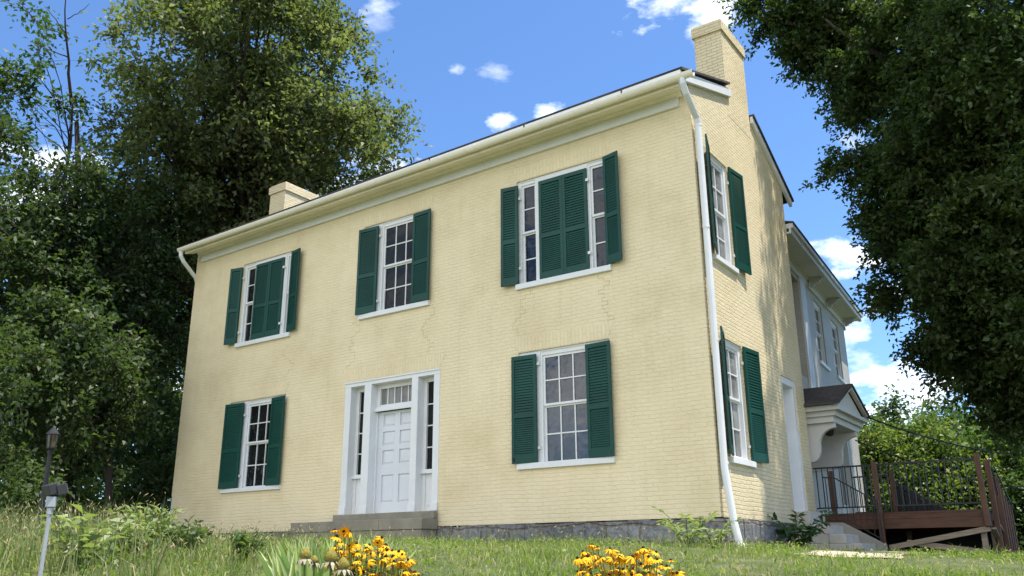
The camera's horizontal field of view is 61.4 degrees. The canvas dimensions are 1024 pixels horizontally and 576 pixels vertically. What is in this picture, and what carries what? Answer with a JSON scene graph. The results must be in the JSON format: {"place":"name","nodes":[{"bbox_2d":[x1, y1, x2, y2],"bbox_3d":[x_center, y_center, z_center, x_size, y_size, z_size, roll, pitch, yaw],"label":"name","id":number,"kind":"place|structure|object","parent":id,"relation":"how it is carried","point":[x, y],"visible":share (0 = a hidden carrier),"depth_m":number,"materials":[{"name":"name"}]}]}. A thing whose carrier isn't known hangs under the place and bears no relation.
{"place":"outdoors","nodes":[
{"label":"outdoors","id":0,"kind":"place"},
{"bbox_2d":[0,492,1020,575],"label":"tall grass","id":1,"kind":"structure","parent":0,"point":[11,528],"depth_m":7.20,"materials":[{"name":"green plant"}]},
{"bbox_2d":[0,518,1023,575],"bbox_3d":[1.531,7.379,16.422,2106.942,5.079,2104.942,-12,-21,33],"label":"ground","id":2,"kind":"structure","parent":0,"point":[928,559],"depth_m":8.03,"materials":[{"name":"green plant"}]},
{"bbox_2d":[0,447,80,534],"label":"shrub","id":3,"kind":"object","parent":2,"relation":"on","point":[34,486],"visible":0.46,"depth_m":16.97,"materials":[{"name":"green plant"}]},
{"bbox_2d":[37,427,59,528],"bbox_3d":[-7.953,3.419,14.674,0.221,2.101,0.221,-12,-21,33],"label":"lamp post","id":4,"kind":"object","parent":2,"relation":"on","point":[52,434],"visible":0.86,"depth_m":14.81,"materials":[{"name":"black metal"}]},
{"bbox_2d":[38,483,68,575],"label":"flood light","id":5,"kind":"object","parent":2,"relation":"on","point":[51,490],"visible":1,"depth_m":5.16,"materials":[{"name":"metal"}]},
{"bbox_2d":[0,190,129,497],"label":"woodland tree","id":6,"kind":"object","parent":2,"relation":"on","point":[94,483],"visible":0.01,"depth_m":31.28,"materials":[{"name":"green plant"}]},
{"bbox_2d":[0,0,130,515],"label":"ash tree","id":7,"kind":"object","parent":2,"relation":"on","point":[10,80],"visible":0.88,"depth_m":23.88,"materials":[{"name":"green plant"}]},
{"bbox_2d":[43,472,118,523],"bbox_3d":[-13.336,6.708,26.154,3.292,2.942,3.465,-12,-21,33],"label":"shrub","id":8,"kind":"object","parent":2,"relation":"on","point":[90,497],"visible":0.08,"depth_m":25.90,"materials":[{"name":"green plant"}]},
{"bbox_2d":[36,504,133,568],"bbox_3d":[-3.248,1.885,6.525,0.716,0.478,0.899,7,-19,-22],"label":"weed","id":9,"kind":"object","parent":2,"relation":"on","point":[89,538],"visible":0.72,"depth_m":6.54,"materials":[{"name":"green plant"}]},
{"bbox_2d":[0,267,188,522],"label":"maple tree","id":10,"kind":"object","parent":2,"relation":"on","point":[102,422],"visible":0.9,"depth_m":19.83,"materials":[{"name":"green plant"}]},
{"bbox_2d":[3,229,193,510],"bbox_3d":[-16.589,3.485,36.211,11.211,16.570,10.225,2,-18,-7],"label":"woodland tree","id":11,"kind":"object","parent":2,"relation":"on","point":[178,390],"depth_m":35.76,"materials":[{"name":"green plant"}]},
{"bbox_2d":[0,99,201,529],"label":"maple tree","id":12,"kind":"object","parent":2,"relation":"on","point":[30,243],"visible":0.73,"depth_m":23.05,"materials":[{"name":"green plant"}]},
{"bbox_2d":[84,447,175,530],"bbox_3d":[-9.499,5.479,21.791,3.496,2.808,2.636,-12,-21,33],"label":"shrub","id":13,"kind":"object","parent":2,"relation":"on","point":[159,481],"visible":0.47,"depth_m":21.47,"materials":[{"name":"green plant"}]},
{"bbox_2d":[94,514,167,555],"bbox_3d":[-3.184,2.105,7.299,0.542,0.367,0.630,-1,-17,2],"label":"weed","id":14,"kind":"object","parent":2,"relation":"on","point":[127,526],"visible":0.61,"depth_m":7.20,"materials":[{"name":"green plant"}]},
{"bbox_2d":[101,502,181,548],"bbox_3d":[-3.412,2.247,8.081,0.574,0.457,0.678,-7,-19,20],"label":"weed","id":15,"kind":"object","parent":2,"relation":"on","point":[149,516],"visible":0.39,"depth_m":8.02,"materials":[{"name":"green plant"}]},
{"bbox_2d":[133,223,188,487],"bbox_3d":[-15.008,4.190,40.709,10.479,18.997,10.269,-4,-18,12],"label":"woodland tree","id":16,"kind":"object","parent":2,"relation":"on","point":[174,394],"depth_m":37.28,"materials":[{"name":"green plant"}]},
{"bbox_2d":[151,515,214,551],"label":"weed","id":17,"kind":"object","parent":2,"relation":"on","point":[188,536],"visible":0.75,"depth_m":7.72,"materials":[{"name":"green plant"}]},
{"bbox_2d":[229,530,269,559],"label":"weed","id":18,"kind":"object","parent":2,"relation":"on","point":[239,540],"visible":0.82,"depth_m":7.30,"materials":[{"name":"green plant"}]},
{"bbox_2d":[72,0,432,389],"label":"linden tree","id":19,"kind":"object","parent":2,"relation":"on","point":[277,119],"visible":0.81,"depth_m":26.14,"materials":[{"name":"green plant"}]},
{"bbox_2d":[296,547,313,575],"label":"coneflower","id":20,"kind":"object","parent":2,"relation":"on","point":[305,553],"visible":1,"depth_m":4.17,"materials":[{"name":"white plant"}]},
{"bbox_2d":[308,555,319,575],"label":"coneflower","id":21,"kind":"object","parent":2,"relation":"on","point":[314,558],"visible":1,"depth_m":4.18,"materials":[{"name":"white plant"}]},
{"bbox_2d":[320,549,338,575],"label":"coneflower","id":22,"kind":"object","parent":2,"relation":"on","point":[330,557],"visible":1,"depth_m":4.19,"materials":[{"name":"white plant"}]},
{"bbox_2d":[255,534,415,575],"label":"iris","id":23,"kind":"object","parent":2,"relation":"on","point":[283,564],"visible":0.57,"depth_m":5.12,"materials":[{"name":"green plant"}]},
{"bbox_2d":[334,557,352,575],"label":"coneflower","id":24,"kind":"object","parent":2,"relation":"on","point":[343,566],"visible":1,"depth_m":4.19,"materials":[{"name":"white plant"}]},
{"bbox_2d":[290,511,436,541],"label":"stone steps","id":25,"kind":"structure","parent":2,"relation":"on","point":[423,522],"depth_m":15.94,"materials":[{"name":"stone"}]},
{"bbox_2d":[324,526,420,575],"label":"rudbeckia","id":26,"kind":"object","parent":2,"relation":"on","point":[363,567],"visible":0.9,"depth_m":4.79,"materials":[{"name":"yellow plant"}]},
{"bbox_2d":[168,19,815,547],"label":"brick house","id":27,"kind":"structure","parent":2,"relation":"on","point":[580,317],"depth_m":16.06,"materials":[{"name":"beige brick"}]},
{"bbox_2d":[218,395,285,492],"bbox_3d":[-5.694,3.467,19.112,2.011,2.034,0.263,-12,-21,33],"label":"window","id":28,"kind":"structure","parent":27,"relation":"in","point":[252,439],"depth_m":19.18,"materials":[{"name":"white paint"}]},
{"bbox_2d":[223,248,300,347],"bbox_3d":[-5.749,0.275,20.127,2.439,2.064,0.288,-12,-21,33],"label":"window","id":29,"kind":"structure","parent":27,"relation":"in","point":[270,290],"depth_m":20.12,"materials":[{"name":"white paint"}]},
{"bbox_2d":[338,368,439,514],"bbox_3d":[-2.328,3.051,16.911,2.530,2.648,0.330,-12,-21,33],"label":"doorway","id":30,"kind":"structure","parent":27,"relation":"in","point":[390,459],"depth_m":16.95,"materials":[{"name":"white paint"}]},
{"bbox_2d":[355,208,430,319],"bbox_3d":[-2.414,-0.473,17.948,2.007,2.084,0.257,-12,-21,33],"label":"window","id":31,"kind":"structure","parent":27,"relation":"in","point":[393,264],"depth_m":18.01,"materials":[{"name":"white paint"}]},
{"bbox_2d":[501,150,622,290],"bbox_3d":[0.895,-1.157,15.722,2.546,2.174,0.298,-12,-21,33],"label":"window","id":32,"kind":"structure","parent":27,"relation":"in","point":[562,225],"depth_m":15.69,"materials":[{"name":"white paint"}]},
{"bbox_2d":[511,339,615,469],"bbox_3d":[0.879,2.013,14.776,2.007,2.069,0.257,-12,-21,33],"label":"window","id":33,"kind":"structure","parent":27,"relation":"in","point":[562,403],"depth_m":14.81,"materials":[{"name":"white paint"}]},
{"bbox_2d":[705,134,751,274],"bbox_3d":[3.695,-1.349,15.117,0.365,2.085,1.934,-12,-21,33],"label":"window","id":34,"kind":"structure","parent":27,"relation":"in","point":[716,172],"depth_m":15.41,"materials":[{"name":"white paint"}]},
{"bbox_2d":[720,326,768,467],"bbox_3d":[3.701,1.847,14.094,0.362,2.075,1.915,-12,-21,33],"label":"window","id":35,"kind":"structure","parent":27,"relation":"in","point":[737,432],"depth_m":14.37,"materials":[{"name":"white paint"}]},
{"bbox_2d":[781,376,806,511],"bbox_3d":[5.186,2.957,16.304,0.285,2.498,0.840,-12,-21,33],"label":"doorway","id":36,"kind":"structure","parent":27,"relation":"in","point":[793,439],"depth_m":16.47,"materials":[{"name":"white paint"}]},
{"bbox_2d":[573,543,685,575],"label":"rudbeckia","id":37,"kind":"object","parent":2,"relation":"on","point":[588,560],"visible":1,"depth_m":4.72,"materials":[{"name":"yellow plant"}]},
{"bbox_2d":[651,506,719,546],"bbox_3d":[2.164,3.003,10.869,0.784,0.514,0.827,-12,-21,33],"label":"shrub","id":38,"kind":"object","parent":2,"relation":"on","point":[679,534],"visible":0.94,"depth_m":10.83,"materials":[{"name":"green plant"}]},
{"bbox_2d":[693,517,740,547],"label":"shrub","id":39,"kind":"object","parent":2,"relation":"on","point":[721,533],"visible":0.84,"depth_m":11.02,"materials":[{"name":"green plant"}]},
{"bbox_2d":[767,509,834,548],"bbox_3d":[4.728,4.020,14.309,1.134,0.743,1.270,-12,-21,33],"label":"fern","id":40,"kind":"object","parent":2,"relation":"on","point":[810,533],"visible":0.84,"depth_m":14.18,"materials":[{"name":"green plant"}]},
{"bbox_2d":[785,221,869,513],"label":"wing","id":41,"kind":"structure","parent":2,"relation":"on","point":[826,313],"depth_m":20.57,"materials":[{"name":"white paint"}]},
{"bbox_2d":[813,301,830,371],"bbox_3d":[7.965,1.238,22.405,0.215,1.729,1.190,-10,-20,28],"label":"window","id":42,"kind":"structure","parent":41,"relation":"in","point":[822,360],"depth_m":22.68,"materials":[{"name":"white paint"}]},
{"bbox_2d":[830,320,846,383],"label":"window","id":43,"kind":"structure","parent":41,"relation":"in","point":[834,334],"depth_m":24.66,"materials":[{"name":"white paint"}]},
{"bbox_2d":[837,442,855,513],"bbox_3d":[8.487,4.870,22.247,0.230,2.320,2.000,-10,-20,28],"label":"doorway","id":44,"kind":"structure","parent":41,"relation":"in","point":[846,462],"depth_m":22.82,"materials":[{"name":"white wood"}]},
{"bbox_2d":[855,440,1023,489],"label":"overhead cable","id":45,"kind":"object","parent":41,"relation":"attached to","point":[926,466],"visible":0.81,"depth_m":20.29,"materials":[{"name":"black rubber"}]},
{"bbox_2d":[867,416,1023,455],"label":"overhead cable","id":46,"kind":"object","parent":41,"relation":"attached to","point":[933,438],"visible":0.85,"depth_m":19.39,"materials":[{"name":"black rubber"}]},
{"bbox_2d":[796,511,887,550],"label":"concrete steps","id":47,"kind":"structure","parent":2,"relation":"on","point":[841,535],"depth_m":15.26,"materials":[{"name":"grey concrete"}]},
{"bbox_2d":[823,477,883,542],"bbox_3d":[6.266,4.090,15.867,0.936,1.261,0.030,-12,-21,33],"label":"iron handrail","id":48,"kind":"object","parent":47,"relation":"on","point":[879,517],"visible":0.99,"depth_m":15.80,"materials":[{"name":"black metal"}]},
{"bbox_2d":[712,0,1023,466],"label":"oak tree","id":49,"kind":"object","parent":2,"relation":"on","point":[937,174],"visible":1,"depth_m":17.52,"materials":[{"name":"green plant"}]},
{"bbox_2d":[857,404,969,511],"bbox_3d":[14.894,8.267,33.784,6.880,7.397,6.267,-12,-21,33],"label":"bush","id":50,"kind":"object","parent":2,"relation":"on","point":[868,431],"visible":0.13,"depth_m":33.39,"materials":[{"name":"green plant"}]},
{"bbox_2d":[813,453,1019,554],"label":"wooden deck","id":51,"kind":"structure","parent":2,"relation":"on","point":[911,519],"depth_m":15.84,"materials":[{"name":"brown wood"}]},
{"bbox_2d":[860,379,988,446],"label":"background tree","id":52,"kind":"object","parent":2,"relation":"on","point":[885,409],"visible":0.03,"depth_m":50.88,"materials":[{"name":"green plant"}]},
{"bbox_2d":[863,401,1023,549],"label":"bush","id":53,"kind":"object","parent":2,"relation":"on","point":[941,449],"visible":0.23,"depth_m":30.71,"materials":[{"name":"green plant"}]},
{"bbox_2d":[934,396,1000,449],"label":"background tree","id":54,"kind":"object","parent":2,"relation":"on","point":[962,405],"visible":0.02,"depth_m":51.77,"materials":[{"name":"green plant"}]},
{"bbox_2d":[927,428,1023,555],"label":"bush","id":55,"kind":"object","parent":2,"relation":"on","point":[1015,479],"visible":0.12,"depth_m":29.55,"materials":[{"name":"green plant"}]},
{"bbox_2d":[957,409,1023,490],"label":"bush","id":56,"kind":"object","parent":2,"relation":"on","point":[966,437],"visible":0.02,"depth_m":33.72,"materials":[{"name":"green plant"}]},
{"bbox_2d":[0,0,1023,509],"label":"sky","id":57,"kind":"structure","parent":0,"point":[474,70],"materials":[{"name":"blue"}]},
{"bbox_2d":[794,550,936,557],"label":"path","id":58,"kind":"structure","parent":0,"point":[849,554],"depth_m":10.40,"materials":[{"name":"beige concrete"}]}
]}

